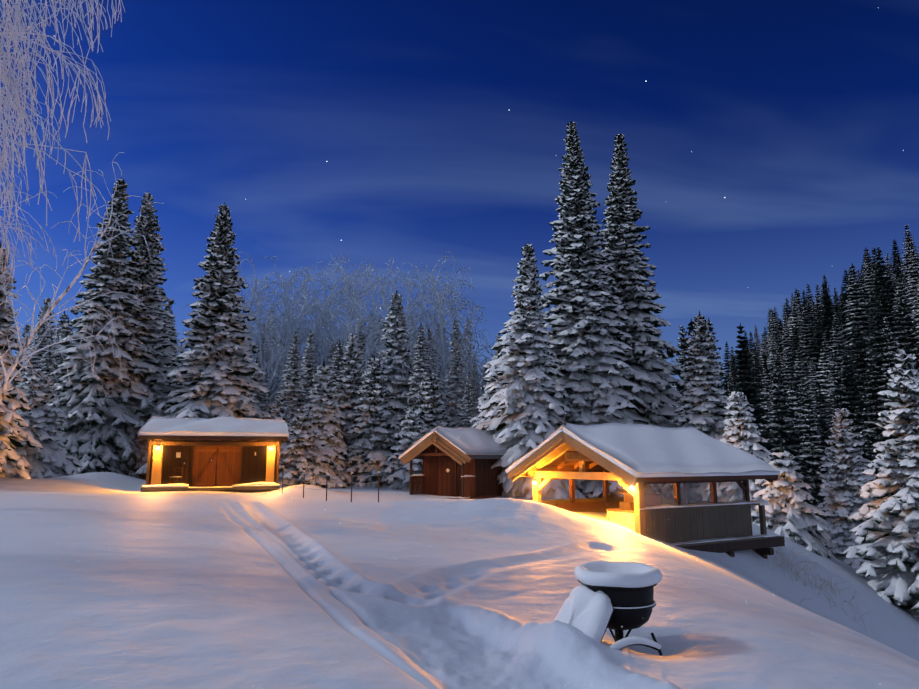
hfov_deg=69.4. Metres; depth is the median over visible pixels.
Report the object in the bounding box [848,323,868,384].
forest spruce
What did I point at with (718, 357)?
forest spruce
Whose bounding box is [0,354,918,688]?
snowy ground
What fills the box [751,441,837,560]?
spruce
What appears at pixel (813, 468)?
forest spruce
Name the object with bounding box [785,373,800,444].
hill spruce
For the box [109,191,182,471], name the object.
spruce
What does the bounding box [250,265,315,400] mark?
bare tree
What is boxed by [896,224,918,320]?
hill spruce
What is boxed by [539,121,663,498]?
spruce
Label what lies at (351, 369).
spruce
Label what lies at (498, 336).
forest spruce
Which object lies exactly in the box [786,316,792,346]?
hill spruce
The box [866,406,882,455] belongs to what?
hill spruce
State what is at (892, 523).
spruce
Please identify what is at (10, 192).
frosted birch
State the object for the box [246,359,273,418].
spruce
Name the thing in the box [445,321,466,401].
forest spruce
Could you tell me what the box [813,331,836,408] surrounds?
hill spruce
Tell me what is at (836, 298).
hill spruce
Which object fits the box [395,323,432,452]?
forest spruce
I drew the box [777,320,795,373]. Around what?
forest spruce
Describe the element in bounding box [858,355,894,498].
forest spruce
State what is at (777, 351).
hill spruce
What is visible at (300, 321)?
bare tree
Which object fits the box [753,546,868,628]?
frosted dry grass
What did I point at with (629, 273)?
spruce
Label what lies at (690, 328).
forest spruce
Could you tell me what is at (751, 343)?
hill spruce
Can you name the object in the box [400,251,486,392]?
bare tree
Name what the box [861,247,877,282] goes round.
hill spruce
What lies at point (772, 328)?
forest spruce
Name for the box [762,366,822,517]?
forest spruce
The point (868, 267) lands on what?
hill spruce
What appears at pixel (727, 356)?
hill spruce
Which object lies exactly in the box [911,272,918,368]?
hill spruce
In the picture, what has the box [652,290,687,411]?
spruce
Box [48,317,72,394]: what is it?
forest spruce
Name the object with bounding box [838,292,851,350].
hill spruce
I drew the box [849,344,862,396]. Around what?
forest spruce
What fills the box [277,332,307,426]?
forest spruce
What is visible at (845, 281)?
forest spruce
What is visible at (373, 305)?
bare tree
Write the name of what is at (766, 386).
hill spruce
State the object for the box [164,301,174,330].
forest spruce
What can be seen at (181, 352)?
forest spruce
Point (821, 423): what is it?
forest spruce
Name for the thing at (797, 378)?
forest spruce
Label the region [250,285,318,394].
bare tree
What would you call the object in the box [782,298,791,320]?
forest spruce
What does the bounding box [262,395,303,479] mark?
spruce
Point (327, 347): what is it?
bare tree
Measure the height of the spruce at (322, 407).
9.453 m
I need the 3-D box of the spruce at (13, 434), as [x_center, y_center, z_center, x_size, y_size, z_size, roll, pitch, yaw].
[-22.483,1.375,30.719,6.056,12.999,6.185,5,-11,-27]
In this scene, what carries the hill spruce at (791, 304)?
on the snowy ground at (108, 580)
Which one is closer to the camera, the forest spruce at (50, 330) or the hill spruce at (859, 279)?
the forest spruce at (50, 330)
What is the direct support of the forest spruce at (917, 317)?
on the snowy ground at (108, 580)
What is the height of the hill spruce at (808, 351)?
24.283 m
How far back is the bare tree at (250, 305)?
57.81 m
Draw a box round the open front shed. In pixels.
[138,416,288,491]
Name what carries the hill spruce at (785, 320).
on the snowy ground at (108, 580)
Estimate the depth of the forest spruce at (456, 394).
49.27 m
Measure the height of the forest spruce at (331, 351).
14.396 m
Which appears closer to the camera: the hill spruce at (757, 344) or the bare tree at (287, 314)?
the bare tree at (287, 314)
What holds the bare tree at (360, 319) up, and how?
on the snowy ground at (108, 580)
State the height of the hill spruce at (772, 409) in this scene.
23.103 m
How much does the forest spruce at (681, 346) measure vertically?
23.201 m
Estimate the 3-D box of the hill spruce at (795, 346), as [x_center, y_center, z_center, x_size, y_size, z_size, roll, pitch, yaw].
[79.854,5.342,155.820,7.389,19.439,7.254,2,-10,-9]
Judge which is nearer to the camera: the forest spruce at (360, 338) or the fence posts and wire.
the fence posts and wire
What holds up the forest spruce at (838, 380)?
on the snowy ground at (108, 580)
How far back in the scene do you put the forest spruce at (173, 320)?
91.67 m
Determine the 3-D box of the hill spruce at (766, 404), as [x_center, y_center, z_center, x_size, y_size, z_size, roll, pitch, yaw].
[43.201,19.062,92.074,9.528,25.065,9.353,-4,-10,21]
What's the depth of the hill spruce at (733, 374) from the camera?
172.05 m
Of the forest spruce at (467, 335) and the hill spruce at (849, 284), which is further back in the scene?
the hill spruce at (849, 284)
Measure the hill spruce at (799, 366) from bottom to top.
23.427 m
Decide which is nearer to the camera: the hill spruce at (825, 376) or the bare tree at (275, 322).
the bare tree at (275, 322)
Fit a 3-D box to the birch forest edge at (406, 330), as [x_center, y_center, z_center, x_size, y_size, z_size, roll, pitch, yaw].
[-5.066,3.522,55.422,6.520,15.972,7.028,-6,-11,29]
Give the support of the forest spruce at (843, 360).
on the snowy ground at (108, 580)
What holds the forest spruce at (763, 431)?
on the snowy ground at (108, 580)
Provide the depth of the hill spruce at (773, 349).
165.82 m
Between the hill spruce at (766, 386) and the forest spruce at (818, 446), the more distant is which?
the hill spruce at (766, 386)
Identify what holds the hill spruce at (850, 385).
on the snowy ground at (108, 580)
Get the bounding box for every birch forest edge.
[171,292,254,374]
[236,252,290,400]
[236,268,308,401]
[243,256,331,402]
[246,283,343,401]
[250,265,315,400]
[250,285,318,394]
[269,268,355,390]
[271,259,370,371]
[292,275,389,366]
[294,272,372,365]
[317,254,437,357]
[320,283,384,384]
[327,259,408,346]
[338,257,455,394]
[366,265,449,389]
[368,296,426,357]
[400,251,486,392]
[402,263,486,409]
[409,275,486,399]
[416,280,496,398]
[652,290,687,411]
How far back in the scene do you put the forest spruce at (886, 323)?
100.22 m
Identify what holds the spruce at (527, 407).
on the snowy ground at (108, 580)
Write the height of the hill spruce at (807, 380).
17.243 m
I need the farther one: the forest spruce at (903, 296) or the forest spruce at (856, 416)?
the forest spruce at (903, 296)
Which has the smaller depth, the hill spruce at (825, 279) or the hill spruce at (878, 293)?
the hill spruce at (878, 293)
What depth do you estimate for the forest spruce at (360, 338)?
53.76 m
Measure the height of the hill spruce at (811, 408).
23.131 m
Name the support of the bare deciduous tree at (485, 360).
on the snowy ground at (108, 580)
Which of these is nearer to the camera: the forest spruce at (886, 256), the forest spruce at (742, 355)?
the forest spruce at (742, 355)
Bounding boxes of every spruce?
[0,242,43,478]
[8,324,32,386]
[8,366,81,478]
[14,302,51,410]
[22,298,58,381]
[31,336,58,408]
[42,311,71,375]
[45,177,160,479]
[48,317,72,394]
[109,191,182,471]
[133,202,269,474]
[159,323,184,411]
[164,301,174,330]
[171,311,179,354]
[178,348,184,375]
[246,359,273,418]
[252,323,276,404]
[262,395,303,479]
[265,305,279,354]
[271,312,289,413]
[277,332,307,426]
[278,407,347,488]
[296,332,317,406]
[301,360,356,483]
[326,339,337,387]
[330,339,349,429]
[331,333,373,485]
[341,355,404,487]
[355,315,369,375]
[365,314,375,366]
[373,319,385,353]
[377,290,414,450]
[383,406,428,489]
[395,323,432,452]
[398,369,456,451]
[408,315,418,344]
[425,328,446,426]
[433,323,446,399]
[443,337,475,427]
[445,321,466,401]
[457,373,478,427]
[460,320,480,390]
[468,350,508,433]
[470,363,482,413]
[476,243,584,498]
[494,334,504,355]
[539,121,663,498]
[597,133,685,497]
[656,337,679,409]
[662,310,730,499]
[672,325,689,408]
[674,341,687,390]
[675,319,693,426]
[703,387,773,522]
[707,317,729,418]
[721,341,731,390]
[726,347,738,395]
[727,357,738,395]
[727,367,737,396]
[727,373,735,394]
[729,323,778,451]
[747,331,763,376]
[747,349,760,404]
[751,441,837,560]
[752,325,762,364]
[752,346,762,392]
[756,354,771,405]
[756,398,772,438]
[757,404,769,437]
[758,334,768,374]
[760,368,771,416]
[760,394,779,445]
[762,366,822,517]
[763,308,774,353]
[765,311,779,379]
[765,312,778,361]
[766,306,778,353]
[766,368,785,424]
[767,334,779,379]
[767,376,784,436]
[768,359,790,411]
[772,332,791,377]
[772,347,784,388]
[775,319,790,355]
[775,405,798,472]
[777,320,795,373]
[779,348,794,402]
[780,356,794,388]
[781,304,788,323]
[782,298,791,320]
[783,312,790,337]
[784,385,816,474]
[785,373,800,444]
[785,399,820,496]
[786,297,812,360]
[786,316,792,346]
[789,294,794,317]
[789,327,803,373]
[789,348,816,418]
[790,326,802,370]
[791,289,801,330]
[792,290,804,340]
[793,373,800,406]
[793,392,805,435]
[795,394,827,518]
[796,378,823,461]
[797,304,821,393]
[797,405,820,466]
[798,378,826,455]
[800,290,808,306]
[801,299,811,332]
[801,362,815,406]
[804,300,818,365]
[805,284,816,308]
[807,357,819,408]
[807,422,826,496]
[808,302,816,348]
[809,300,825,370]
[812,345,833,430]
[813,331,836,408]
[814,283,837,340]
[814,285,822,308]
[814,382,829,454]
[816,283,844,383]
[817,405,884,578]
[817,414,830,472]
[818,275,840,316]
[822,353,846,440]
[823,375,857,461]
[824,312,851,418]
[824,381,858,472]
[830,354,857,439]
[833,288,840,317]
[837,270,850,334]
[838,288,844,325]
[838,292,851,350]
[841,264,874,371]
[841,354,867,447]
[842,347,918,619]
[846,268,861,327]
[847,325,881,444]
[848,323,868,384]
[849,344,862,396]
[850,406,888,497]
[854,276,875,335]
[854,339,867,403]
[856,269,861,291]
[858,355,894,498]
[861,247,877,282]
[861,250,876,307]
[863,310,894,410]
[864,247,898,358]
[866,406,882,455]
[867,268,896,362]
[870,247,883,275]
[871,285,905,386]
[877,341,895,413]
[879,317,898,386]
[883,253,896,284]
[884,263,897,310]
[889,297,918,367]
[890,239,906,279]
[891,276,918,366]
[894,254,904,297]
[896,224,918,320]
[902,244,918,342]
[905,343,917,368]
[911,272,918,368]
[914,292,918,354]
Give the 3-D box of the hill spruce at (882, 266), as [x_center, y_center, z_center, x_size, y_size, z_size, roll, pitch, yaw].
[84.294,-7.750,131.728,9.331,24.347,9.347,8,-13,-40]
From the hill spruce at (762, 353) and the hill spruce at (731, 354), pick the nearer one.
the hill spruce at (762, 353)
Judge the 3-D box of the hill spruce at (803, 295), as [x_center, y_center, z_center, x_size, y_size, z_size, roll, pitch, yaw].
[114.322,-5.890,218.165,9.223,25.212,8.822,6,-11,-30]
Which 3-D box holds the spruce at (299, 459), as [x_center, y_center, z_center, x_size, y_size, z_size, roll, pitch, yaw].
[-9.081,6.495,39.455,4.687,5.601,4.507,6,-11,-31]
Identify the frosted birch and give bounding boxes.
[0,0,124,241]
[0,39,67,306]
[0,152,163,400]
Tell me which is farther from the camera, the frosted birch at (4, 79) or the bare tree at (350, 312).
the bare tree at (350, 312)
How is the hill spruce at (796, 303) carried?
on the snowy ground at (108, 580)
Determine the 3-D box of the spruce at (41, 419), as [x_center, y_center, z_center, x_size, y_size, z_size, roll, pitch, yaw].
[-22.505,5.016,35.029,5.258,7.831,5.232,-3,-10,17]
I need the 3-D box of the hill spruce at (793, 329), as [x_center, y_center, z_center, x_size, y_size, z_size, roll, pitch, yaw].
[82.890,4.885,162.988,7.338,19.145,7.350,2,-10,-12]
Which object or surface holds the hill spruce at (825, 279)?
on the snowy ground at (108, 580)
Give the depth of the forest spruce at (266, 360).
57.92 m
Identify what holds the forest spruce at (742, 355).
on the snowy ground at (108, 580)
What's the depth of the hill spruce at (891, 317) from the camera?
103.82 m
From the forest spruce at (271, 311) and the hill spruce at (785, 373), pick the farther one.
the hill spruce at (785, 373)
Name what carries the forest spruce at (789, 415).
on the snowy ground at (108, 580)
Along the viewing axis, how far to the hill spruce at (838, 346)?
119.13 m
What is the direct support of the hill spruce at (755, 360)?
on the snowy ground at (108, 580)
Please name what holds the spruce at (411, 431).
on the snowy ground at (108, 580)
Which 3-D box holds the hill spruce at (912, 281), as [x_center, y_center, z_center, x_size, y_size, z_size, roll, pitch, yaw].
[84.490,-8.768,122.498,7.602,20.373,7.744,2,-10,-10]
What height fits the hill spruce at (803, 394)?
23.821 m
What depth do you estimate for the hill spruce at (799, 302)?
181.76 m
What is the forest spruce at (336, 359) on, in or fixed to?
on the snowy ground at (108, 580)
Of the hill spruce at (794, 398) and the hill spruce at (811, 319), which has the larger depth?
the hill spruce at (811, 319)
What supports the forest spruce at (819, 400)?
on the snowy ground at (108, 580)
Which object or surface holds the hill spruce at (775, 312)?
on the snowy ground at (108, 580)
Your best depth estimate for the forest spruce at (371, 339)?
78.37 m
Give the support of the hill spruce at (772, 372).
on the snowy ground at (108, 580)
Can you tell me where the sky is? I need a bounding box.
[0,0,918,388]
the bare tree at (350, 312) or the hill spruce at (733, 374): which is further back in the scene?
the hill spruce at (733, 374)
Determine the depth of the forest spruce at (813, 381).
135.86 m
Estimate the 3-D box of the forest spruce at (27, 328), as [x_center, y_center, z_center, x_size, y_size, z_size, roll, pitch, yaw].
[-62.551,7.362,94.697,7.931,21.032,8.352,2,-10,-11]
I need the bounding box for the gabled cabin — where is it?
[398,426,506,498]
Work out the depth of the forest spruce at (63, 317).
55.81 m
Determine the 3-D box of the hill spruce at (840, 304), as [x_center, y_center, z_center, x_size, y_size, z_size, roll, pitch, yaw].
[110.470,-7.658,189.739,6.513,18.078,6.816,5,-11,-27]
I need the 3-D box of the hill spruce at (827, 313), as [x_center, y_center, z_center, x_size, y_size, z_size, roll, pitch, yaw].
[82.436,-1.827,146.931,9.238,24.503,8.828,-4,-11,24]
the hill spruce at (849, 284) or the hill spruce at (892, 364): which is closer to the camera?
the hill spruce at (892, 364)
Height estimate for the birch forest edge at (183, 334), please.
18.405 m
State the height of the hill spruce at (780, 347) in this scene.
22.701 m
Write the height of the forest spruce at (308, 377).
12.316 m
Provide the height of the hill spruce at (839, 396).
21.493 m
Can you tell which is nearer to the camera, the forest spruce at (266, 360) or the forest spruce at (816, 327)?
the forest spruce at (266, 360)
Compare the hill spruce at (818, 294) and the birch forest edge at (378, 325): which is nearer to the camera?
the birch forest edge at (378, 325)
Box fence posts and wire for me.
[282,466,379,501]
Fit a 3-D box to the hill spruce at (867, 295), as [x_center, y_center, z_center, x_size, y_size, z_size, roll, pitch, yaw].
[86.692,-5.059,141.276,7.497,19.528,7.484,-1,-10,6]
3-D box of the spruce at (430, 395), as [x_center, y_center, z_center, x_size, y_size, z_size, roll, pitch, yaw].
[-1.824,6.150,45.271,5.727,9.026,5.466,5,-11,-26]
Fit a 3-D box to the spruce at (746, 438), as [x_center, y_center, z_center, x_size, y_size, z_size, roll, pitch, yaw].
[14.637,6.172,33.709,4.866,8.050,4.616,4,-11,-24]
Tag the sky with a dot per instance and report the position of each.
(771, 143)
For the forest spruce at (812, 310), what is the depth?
167.33 m
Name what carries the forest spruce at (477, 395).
on the snowy ground at (108, 580)
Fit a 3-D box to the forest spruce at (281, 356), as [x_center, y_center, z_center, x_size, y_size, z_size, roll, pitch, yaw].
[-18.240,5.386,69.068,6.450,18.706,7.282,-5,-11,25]
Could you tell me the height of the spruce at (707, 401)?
13.179 m
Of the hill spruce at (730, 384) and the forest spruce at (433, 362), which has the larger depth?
the hill spruce at (730, 384)
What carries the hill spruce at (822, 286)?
on the snowy ground at (108, 580)
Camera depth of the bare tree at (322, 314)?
62.45 m
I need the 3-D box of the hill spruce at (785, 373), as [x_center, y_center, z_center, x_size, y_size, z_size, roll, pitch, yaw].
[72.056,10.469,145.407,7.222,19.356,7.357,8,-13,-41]
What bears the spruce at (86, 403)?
on the snowy ground at (108, 580)
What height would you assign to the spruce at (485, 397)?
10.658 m
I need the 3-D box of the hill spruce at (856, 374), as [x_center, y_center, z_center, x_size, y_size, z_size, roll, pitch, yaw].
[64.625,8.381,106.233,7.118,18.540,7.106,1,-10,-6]
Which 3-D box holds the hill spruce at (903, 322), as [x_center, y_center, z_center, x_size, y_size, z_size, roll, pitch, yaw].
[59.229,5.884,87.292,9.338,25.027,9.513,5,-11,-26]
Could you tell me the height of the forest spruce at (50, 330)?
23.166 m
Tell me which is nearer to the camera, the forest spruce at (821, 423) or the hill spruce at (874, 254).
the forest spruce at (821, 423)
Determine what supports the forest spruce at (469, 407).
on the snowy ground at (108, 580)
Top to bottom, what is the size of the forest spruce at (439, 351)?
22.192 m
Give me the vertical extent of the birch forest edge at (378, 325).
17.969 m
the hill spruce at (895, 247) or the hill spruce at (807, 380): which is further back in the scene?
the hill spruce at (895, 247)
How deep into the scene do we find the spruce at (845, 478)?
36.89 m
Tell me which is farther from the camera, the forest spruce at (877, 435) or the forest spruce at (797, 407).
the forest spruce at (797, 407)
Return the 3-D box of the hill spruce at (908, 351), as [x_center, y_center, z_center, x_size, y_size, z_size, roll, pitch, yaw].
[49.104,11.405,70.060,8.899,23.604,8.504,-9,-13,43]
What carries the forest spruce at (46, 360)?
on the snowy ground at (108, 580)
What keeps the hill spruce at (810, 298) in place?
on the snowy ground at (108, 580)
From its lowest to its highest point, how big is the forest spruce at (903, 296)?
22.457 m
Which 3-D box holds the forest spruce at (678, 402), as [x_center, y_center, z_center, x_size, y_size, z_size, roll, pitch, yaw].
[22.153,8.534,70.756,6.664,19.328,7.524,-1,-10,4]
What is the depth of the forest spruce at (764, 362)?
149.32 m
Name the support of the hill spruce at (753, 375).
on the snowy ground at (108, 580)
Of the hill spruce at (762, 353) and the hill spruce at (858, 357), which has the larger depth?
the hill spruce at (762, 353)
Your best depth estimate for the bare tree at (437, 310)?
60.76 m
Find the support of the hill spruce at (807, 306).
on the snowy ground at (108, 580)
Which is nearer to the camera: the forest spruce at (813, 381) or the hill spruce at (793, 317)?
the forest spruce at (813, 381)
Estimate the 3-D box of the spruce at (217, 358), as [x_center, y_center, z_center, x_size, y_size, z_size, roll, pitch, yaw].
[-15.854,-0.206,43.016,8.436,19.186,8.572,6,-12,-33]
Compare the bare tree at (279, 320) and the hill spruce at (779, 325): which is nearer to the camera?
the bare tree at (279, 320)
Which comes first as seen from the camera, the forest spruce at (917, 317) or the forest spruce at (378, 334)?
the forest spruce at (378, 334)
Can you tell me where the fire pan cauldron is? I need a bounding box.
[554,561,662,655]
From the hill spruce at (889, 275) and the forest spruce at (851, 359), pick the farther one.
the hill spruce at (889, 275)
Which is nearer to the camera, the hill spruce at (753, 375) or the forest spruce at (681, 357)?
the forest spruce at (681, 357)
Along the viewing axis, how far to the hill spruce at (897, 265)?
152.68 m
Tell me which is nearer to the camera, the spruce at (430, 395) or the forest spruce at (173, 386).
the spruce at (430, 395)
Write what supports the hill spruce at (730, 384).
on the snowy ground at (108, 580)
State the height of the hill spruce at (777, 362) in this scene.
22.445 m
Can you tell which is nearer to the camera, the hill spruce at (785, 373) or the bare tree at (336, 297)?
the bare tree at (336, 297)
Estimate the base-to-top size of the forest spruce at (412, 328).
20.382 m
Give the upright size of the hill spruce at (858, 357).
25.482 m
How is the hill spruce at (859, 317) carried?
on the snowy ground at (108, 580)
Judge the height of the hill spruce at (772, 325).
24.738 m
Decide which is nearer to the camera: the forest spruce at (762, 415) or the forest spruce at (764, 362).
the forest spruce at (762, 415)
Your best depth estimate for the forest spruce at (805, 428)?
84.73 m
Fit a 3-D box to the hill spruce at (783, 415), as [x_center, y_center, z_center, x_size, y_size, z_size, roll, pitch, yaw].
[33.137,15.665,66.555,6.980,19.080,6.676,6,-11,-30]
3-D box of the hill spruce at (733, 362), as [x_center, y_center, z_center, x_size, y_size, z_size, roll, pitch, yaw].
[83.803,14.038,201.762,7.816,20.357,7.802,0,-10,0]
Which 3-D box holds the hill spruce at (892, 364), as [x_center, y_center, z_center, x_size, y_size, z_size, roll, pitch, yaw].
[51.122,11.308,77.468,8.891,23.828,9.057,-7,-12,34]
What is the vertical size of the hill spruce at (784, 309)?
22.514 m
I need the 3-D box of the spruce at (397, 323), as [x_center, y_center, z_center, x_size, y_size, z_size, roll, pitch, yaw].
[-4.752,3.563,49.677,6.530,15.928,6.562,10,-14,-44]
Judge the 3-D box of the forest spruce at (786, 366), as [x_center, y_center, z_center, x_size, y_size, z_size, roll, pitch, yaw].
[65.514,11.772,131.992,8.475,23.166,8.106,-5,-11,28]
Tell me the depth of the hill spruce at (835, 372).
99.69 m
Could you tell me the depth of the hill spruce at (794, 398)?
74.34 m
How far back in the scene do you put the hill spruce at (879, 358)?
94.46 m
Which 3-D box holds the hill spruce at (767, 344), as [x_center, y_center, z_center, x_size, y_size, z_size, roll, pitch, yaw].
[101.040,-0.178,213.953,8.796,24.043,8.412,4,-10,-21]
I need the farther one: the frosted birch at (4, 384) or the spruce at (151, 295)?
the spruce at (151, 295)
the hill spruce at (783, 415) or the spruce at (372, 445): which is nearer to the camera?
the spruce at (372, 445)

